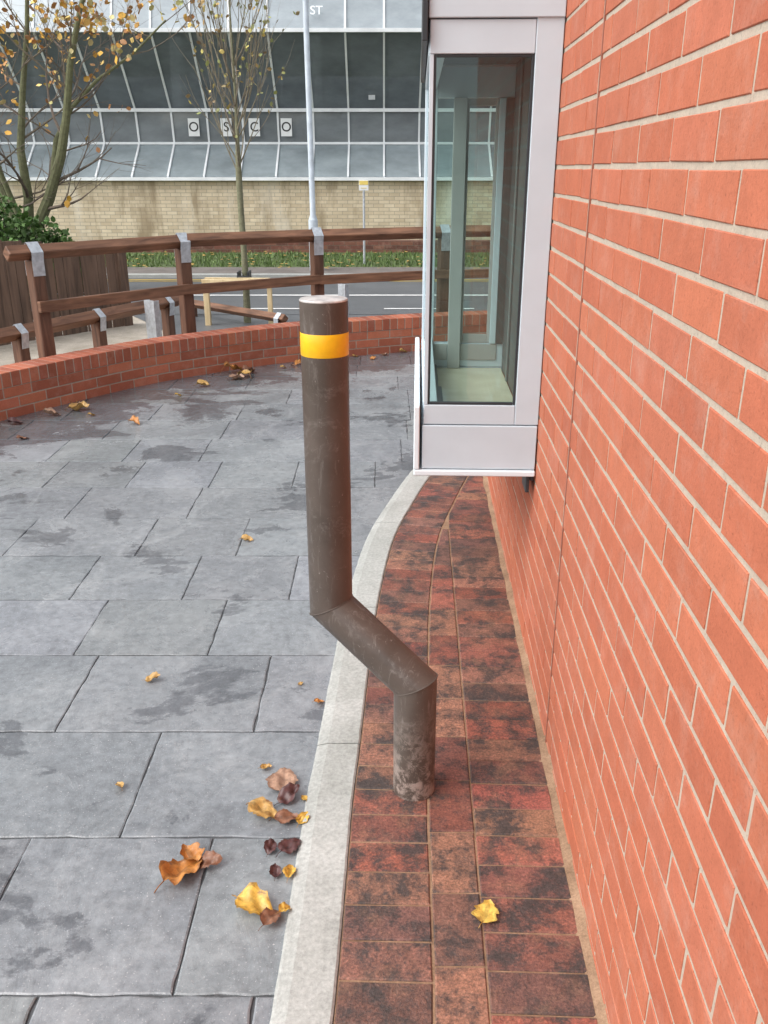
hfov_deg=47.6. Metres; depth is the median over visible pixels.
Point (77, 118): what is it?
window pane
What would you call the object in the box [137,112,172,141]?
window pane
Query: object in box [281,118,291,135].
poster
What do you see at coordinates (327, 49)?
window pane
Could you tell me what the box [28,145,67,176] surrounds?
window pane
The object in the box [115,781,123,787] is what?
fallen leaf
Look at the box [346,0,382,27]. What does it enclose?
window pane
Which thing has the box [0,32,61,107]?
window pane
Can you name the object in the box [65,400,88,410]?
fallen leaf
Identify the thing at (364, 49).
window pane
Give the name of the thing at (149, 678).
fallen leaf
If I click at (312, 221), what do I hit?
lamp post
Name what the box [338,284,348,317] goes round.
steel post
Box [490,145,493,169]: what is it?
window pane
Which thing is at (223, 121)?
poster
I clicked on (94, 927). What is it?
driveway paving
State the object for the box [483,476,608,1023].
sand strip
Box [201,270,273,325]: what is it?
stake frame
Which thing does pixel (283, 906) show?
fallen leaf
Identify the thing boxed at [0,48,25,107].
window pane
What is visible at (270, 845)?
fallen leaf
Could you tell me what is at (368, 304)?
road
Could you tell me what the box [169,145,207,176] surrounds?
window pane
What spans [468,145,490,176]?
window pane
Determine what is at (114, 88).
window pane
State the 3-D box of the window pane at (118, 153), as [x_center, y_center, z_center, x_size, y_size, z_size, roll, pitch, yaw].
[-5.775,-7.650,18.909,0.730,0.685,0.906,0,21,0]
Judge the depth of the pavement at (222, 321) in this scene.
9.82 m
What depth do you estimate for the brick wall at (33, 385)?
7.09 m
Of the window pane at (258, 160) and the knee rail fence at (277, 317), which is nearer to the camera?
the knee rail fence at (277, 317)
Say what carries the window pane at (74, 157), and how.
in the office building at (368, 89)
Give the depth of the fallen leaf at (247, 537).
4.02 m
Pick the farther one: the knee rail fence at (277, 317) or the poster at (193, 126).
the poster at (193, 126)
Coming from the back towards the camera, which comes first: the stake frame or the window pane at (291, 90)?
the window pane at (291, 90)
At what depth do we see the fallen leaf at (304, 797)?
2.38 m
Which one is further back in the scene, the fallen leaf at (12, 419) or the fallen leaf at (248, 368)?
the fallen leaf at (248, 368)
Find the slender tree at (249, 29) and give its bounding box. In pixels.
[152,0,299,322]
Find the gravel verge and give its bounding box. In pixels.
[0,316,162,365]
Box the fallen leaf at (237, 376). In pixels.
[226,373,243,378]
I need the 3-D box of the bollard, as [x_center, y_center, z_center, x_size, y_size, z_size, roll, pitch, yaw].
[-0.029,0.132,2.207,0.360,1.312,0.117,9,23,22]
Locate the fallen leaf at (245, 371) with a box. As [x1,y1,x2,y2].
[237,369,251,376]
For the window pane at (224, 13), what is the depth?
17.21 m
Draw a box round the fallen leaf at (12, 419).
[5,417,22,423]
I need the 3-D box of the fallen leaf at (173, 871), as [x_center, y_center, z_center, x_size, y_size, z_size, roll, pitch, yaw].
[-0.498,0.863,2.107,0.110,0.048,0.098,-3,22,-7]
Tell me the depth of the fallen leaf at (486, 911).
1.99 m
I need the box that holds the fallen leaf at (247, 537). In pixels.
[238,534,253,540]
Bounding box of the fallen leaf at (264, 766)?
[259,763,271,768]
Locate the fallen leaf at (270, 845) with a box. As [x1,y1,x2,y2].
[264,838,276,856]
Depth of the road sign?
14.65 m
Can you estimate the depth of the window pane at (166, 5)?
17.21 m
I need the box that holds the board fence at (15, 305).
[0,240,132,345]
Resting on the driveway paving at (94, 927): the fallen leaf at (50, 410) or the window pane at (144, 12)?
the fallen leaf at (50, 410)
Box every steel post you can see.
[144,299,161,338]
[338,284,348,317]
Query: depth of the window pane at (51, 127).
19.03 m
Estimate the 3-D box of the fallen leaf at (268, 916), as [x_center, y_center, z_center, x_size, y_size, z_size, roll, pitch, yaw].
[-0.261,0.923,1.984,0.060,0.026,0.050,-6,22,-15]
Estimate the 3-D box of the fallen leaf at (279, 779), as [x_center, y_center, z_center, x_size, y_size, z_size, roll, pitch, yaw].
[-0.288,0.751,2.430,0.099,0.017,0.104,20,29,41]
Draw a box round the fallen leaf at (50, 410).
[40,407,60,415]
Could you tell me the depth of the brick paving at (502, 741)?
2.24 m
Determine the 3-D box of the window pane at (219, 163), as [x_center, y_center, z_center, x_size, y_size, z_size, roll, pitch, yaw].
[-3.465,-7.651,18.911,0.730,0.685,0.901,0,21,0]
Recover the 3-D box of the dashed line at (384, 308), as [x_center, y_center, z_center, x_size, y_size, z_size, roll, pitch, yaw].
[-3.250,-2.482,10.614,27.700,0.001,0.070,0,21,0]
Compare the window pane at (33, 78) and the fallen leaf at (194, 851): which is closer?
the fallen leaf at (194, 851)
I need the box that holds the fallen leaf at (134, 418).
[128,415,139,424]
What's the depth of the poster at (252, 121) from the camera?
18.98 m
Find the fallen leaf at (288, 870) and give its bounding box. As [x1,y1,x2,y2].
[282,864,295,879]
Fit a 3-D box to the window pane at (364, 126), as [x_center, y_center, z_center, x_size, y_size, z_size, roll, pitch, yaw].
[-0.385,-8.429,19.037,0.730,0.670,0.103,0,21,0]
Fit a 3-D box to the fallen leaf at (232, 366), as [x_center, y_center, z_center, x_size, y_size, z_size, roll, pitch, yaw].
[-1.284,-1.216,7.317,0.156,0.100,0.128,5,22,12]
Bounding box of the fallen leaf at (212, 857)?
[199,850,221,868]
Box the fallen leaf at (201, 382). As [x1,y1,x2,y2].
[194,379,209,385]
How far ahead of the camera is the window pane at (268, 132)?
19.05 m
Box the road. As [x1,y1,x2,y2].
[31,278,488,313]
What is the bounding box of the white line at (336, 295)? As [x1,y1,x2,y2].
[194,295,487,295]
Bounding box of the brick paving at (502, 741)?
[335,476,597,1023]
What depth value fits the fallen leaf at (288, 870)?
2.12 m
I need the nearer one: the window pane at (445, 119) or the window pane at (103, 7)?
the window pane at (103, 7)
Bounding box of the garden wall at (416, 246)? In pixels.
[128,240,489,252]
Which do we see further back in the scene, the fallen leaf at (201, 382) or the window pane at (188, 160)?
the window pane at (188, 160)
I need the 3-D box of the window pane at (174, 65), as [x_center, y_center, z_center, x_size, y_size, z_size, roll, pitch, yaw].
[-4.235,-9.121,18.039,0.730,1.350,1.253,0,21,0]
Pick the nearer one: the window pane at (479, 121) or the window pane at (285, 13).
the window pane at (285, 13)
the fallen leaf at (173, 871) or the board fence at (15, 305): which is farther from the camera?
the board fence at (15, 305)
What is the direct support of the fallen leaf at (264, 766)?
on the driveway paving at (94, 927)
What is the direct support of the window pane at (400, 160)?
in the office building at (368, 89)
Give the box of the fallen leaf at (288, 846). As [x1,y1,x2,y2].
[276,838,300,856]
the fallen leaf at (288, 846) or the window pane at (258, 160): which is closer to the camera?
the fallen leaf at (288, 846)
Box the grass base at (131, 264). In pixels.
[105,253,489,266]
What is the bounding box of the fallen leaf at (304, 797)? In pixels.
[301,795,307,801]
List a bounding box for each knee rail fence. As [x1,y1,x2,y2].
[0,296,178,362]
[194,300,287,322]
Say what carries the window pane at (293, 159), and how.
in the office building at (368, 89)
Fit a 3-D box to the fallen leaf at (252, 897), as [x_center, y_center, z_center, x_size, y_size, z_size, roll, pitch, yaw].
[-0.304,0.900,2.016,0.083,0.045,0.100,-7,23,-18]
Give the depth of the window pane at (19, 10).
17.21 m
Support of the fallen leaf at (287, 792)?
on the driveway paving at (94, 927)
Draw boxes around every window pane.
[0,0,31,27]
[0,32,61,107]
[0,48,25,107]
[0,112,32,141]
[0,145,32,176]
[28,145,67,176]
[30,112,62,141]
[34,0,70,27]
[36,32,97,107]
[61,145,102,176]
[69,112,102,141]
[73,0,109,27]
[78,32,132,107]
[97,145,137,176]
[101,112,137,141]
[112,0,148,27]
[113,32,168,107]
[133,145,172,176]
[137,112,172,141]
[151,0,187,27]
[153,32,204,107]
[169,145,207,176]
[172,112,207,141]
[190,0,226,27]
[191,32,239,107]
[205,145,241,176]
[208,112,242,141]
[230,0,265,27]
[232,32,275,107]
[242,145,277,176]
[243,112,277,141]
[268,0,302,27]
[268,32,305,107]
[277,145,308,176]
[279,112,306,141]
[308,0,343,27]
[309,32,346,107]
[314,112,347,141]
[314,145,347,176]
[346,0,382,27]
[346,32,382,107]
[349,112,382,141]
[349,145,382,176]
[385,0,421,27]
[385,32,420,107]
[385,112,418,141]
[385,145,418,176]
[420,112,453,141]
[420,145,452,176]
[421,71,453,107]
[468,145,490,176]
[469,112,488,141]
[470,106,489,107]
[490,112,495,141]
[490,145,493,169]
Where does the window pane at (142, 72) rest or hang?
in the office building at (368, 89)
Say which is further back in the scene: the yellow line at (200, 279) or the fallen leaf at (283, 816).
the yellow line at (200, 279)
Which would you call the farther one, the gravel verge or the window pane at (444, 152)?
the window pane at (444, 152)
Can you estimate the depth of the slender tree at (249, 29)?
8.82 m
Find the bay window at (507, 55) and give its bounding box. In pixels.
[413,0,566,491]
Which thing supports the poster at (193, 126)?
attached to the office building at (368, 89)
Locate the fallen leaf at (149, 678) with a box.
[145,671,159,681]
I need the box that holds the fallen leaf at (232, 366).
[220,361,242,372]
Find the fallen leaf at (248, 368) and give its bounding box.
[243,365,254,371]
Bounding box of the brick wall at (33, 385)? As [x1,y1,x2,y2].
[0,310,486,420]
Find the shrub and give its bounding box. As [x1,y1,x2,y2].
[0,193,83,302]
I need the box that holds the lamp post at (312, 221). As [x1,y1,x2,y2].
[303,0,317,258]
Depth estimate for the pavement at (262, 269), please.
14.27 m
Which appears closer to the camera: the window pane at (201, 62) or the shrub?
the shrub
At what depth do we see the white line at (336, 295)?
11.71 m
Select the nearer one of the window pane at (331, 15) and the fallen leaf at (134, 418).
the fallen leaf at (134, 418)
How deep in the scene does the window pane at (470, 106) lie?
18.81 m
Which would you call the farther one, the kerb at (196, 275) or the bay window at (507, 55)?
the kerb at (196, 275)
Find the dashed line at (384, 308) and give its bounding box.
[251,308,473,308]
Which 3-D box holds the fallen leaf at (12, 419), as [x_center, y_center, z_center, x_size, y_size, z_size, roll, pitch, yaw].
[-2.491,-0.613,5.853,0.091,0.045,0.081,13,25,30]
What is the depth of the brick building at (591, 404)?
1.59 m
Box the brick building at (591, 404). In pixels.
[413,0,767,1023]
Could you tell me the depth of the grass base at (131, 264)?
15.71 m
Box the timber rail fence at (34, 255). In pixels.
[3,224,490,357]
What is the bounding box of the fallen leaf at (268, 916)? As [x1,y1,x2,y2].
[258,907,280,930]
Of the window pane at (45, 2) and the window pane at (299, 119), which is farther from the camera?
the window pane at (299, 119)
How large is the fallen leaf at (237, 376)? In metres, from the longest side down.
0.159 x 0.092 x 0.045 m
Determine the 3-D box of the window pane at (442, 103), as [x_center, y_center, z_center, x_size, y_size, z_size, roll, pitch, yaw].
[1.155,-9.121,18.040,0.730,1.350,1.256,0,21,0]
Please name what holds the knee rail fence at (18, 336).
on the gravel verge
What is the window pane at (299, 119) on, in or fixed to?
in the office building at (368, 89)
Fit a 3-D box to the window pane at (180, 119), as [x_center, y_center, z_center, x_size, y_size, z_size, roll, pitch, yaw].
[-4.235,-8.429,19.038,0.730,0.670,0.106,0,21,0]
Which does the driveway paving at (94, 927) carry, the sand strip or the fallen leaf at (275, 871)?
the fallen leaf at (275, 871)
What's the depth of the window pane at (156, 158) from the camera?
18.90 m
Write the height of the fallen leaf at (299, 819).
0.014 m
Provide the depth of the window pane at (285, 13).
17.21 m
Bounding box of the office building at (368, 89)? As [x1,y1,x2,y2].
[0,0,495,242]
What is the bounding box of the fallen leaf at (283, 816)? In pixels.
[269,808,300,823]
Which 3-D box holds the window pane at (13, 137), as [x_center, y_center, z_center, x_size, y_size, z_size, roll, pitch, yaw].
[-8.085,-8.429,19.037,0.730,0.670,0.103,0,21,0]
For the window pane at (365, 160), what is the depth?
18.89 m
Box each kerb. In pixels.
[128,273,354,277]
[269,469,429,1023]
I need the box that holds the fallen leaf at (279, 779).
[265,767,298,795]
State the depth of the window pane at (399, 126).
19.03 m
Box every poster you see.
[188,118,199,135]
[220,118,231,135]
[248,118,259,135]
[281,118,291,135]
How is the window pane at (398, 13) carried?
in the office building at (368, 89)
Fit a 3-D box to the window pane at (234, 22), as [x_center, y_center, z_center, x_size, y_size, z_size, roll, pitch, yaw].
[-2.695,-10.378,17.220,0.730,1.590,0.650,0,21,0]
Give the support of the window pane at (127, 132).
in the office building at (368, 89)
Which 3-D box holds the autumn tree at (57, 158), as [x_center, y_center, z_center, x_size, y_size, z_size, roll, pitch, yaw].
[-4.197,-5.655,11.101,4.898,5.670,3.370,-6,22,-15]
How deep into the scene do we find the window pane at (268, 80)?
18.09 m
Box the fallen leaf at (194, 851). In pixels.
[180,842,204,862]
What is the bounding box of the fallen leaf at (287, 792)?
[274,782,299,805]
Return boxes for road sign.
[359,180,368,263]
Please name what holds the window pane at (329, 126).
in the office building at (368, 89)
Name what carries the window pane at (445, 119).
in the office building at (368, 89)
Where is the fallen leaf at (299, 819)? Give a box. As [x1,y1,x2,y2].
[295,811,308,825]
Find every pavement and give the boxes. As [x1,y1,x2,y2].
[106,267,488,272]
[134,314,396,334]
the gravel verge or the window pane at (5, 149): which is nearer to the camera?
the gravel verge
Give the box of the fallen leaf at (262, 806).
[246,796,276,818]
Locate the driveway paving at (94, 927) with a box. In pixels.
[0,351,420,1023]
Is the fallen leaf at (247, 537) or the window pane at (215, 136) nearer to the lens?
the fallen leaf at (247, 537)
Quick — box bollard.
[299,295,437,800]
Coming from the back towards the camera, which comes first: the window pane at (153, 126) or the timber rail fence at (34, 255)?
the window pane at (153, 126)
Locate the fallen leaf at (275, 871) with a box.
[269,863,281,880]
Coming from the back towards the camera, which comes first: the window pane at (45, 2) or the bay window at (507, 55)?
the window pane at (45, 2)
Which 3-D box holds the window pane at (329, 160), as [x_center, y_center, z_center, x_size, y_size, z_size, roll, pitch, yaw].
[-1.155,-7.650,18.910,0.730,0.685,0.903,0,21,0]
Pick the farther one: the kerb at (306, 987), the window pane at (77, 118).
the window pane at (77, 118)
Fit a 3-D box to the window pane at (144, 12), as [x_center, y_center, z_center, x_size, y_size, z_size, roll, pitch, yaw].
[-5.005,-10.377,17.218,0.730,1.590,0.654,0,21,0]
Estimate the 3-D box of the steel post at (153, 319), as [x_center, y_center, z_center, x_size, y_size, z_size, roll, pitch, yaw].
[-2.106,-1.683,7.957,0.170,0.500,0.110,14,26,32]
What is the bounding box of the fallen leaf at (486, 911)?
[471,899,498,927]
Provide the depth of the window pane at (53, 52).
17.92 m
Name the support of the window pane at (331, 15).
in the office building at (368, 89)
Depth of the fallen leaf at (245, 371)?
7.19 m
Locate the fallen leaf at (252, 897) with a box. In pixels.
[232,882,272,914]
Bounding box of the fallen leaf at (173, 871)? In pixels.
[154,857,202,892]
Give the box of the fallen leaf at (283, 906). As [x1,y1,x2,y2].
[276,901,291,913]
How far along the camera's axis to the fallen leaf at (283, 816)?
2.30 m
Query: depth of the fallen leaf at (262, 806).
2.32 m
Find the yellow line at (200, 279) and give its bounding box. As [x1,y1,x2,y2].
[107,279,488,279]
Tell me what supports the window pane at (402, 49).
in the office building at (368, 89)
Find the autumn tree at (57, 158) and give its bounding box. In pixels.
[0,0,203,295]
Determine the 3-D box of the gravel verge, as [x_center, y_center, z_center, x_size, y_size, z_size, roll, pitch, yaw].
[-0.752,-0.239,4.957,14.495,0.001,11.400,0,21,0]
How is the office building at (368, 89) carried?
on the ground
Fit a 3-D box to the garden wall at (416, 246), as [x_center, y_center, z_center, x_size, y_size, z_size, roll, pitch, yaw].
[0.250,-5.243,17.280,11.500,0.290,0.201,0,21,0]

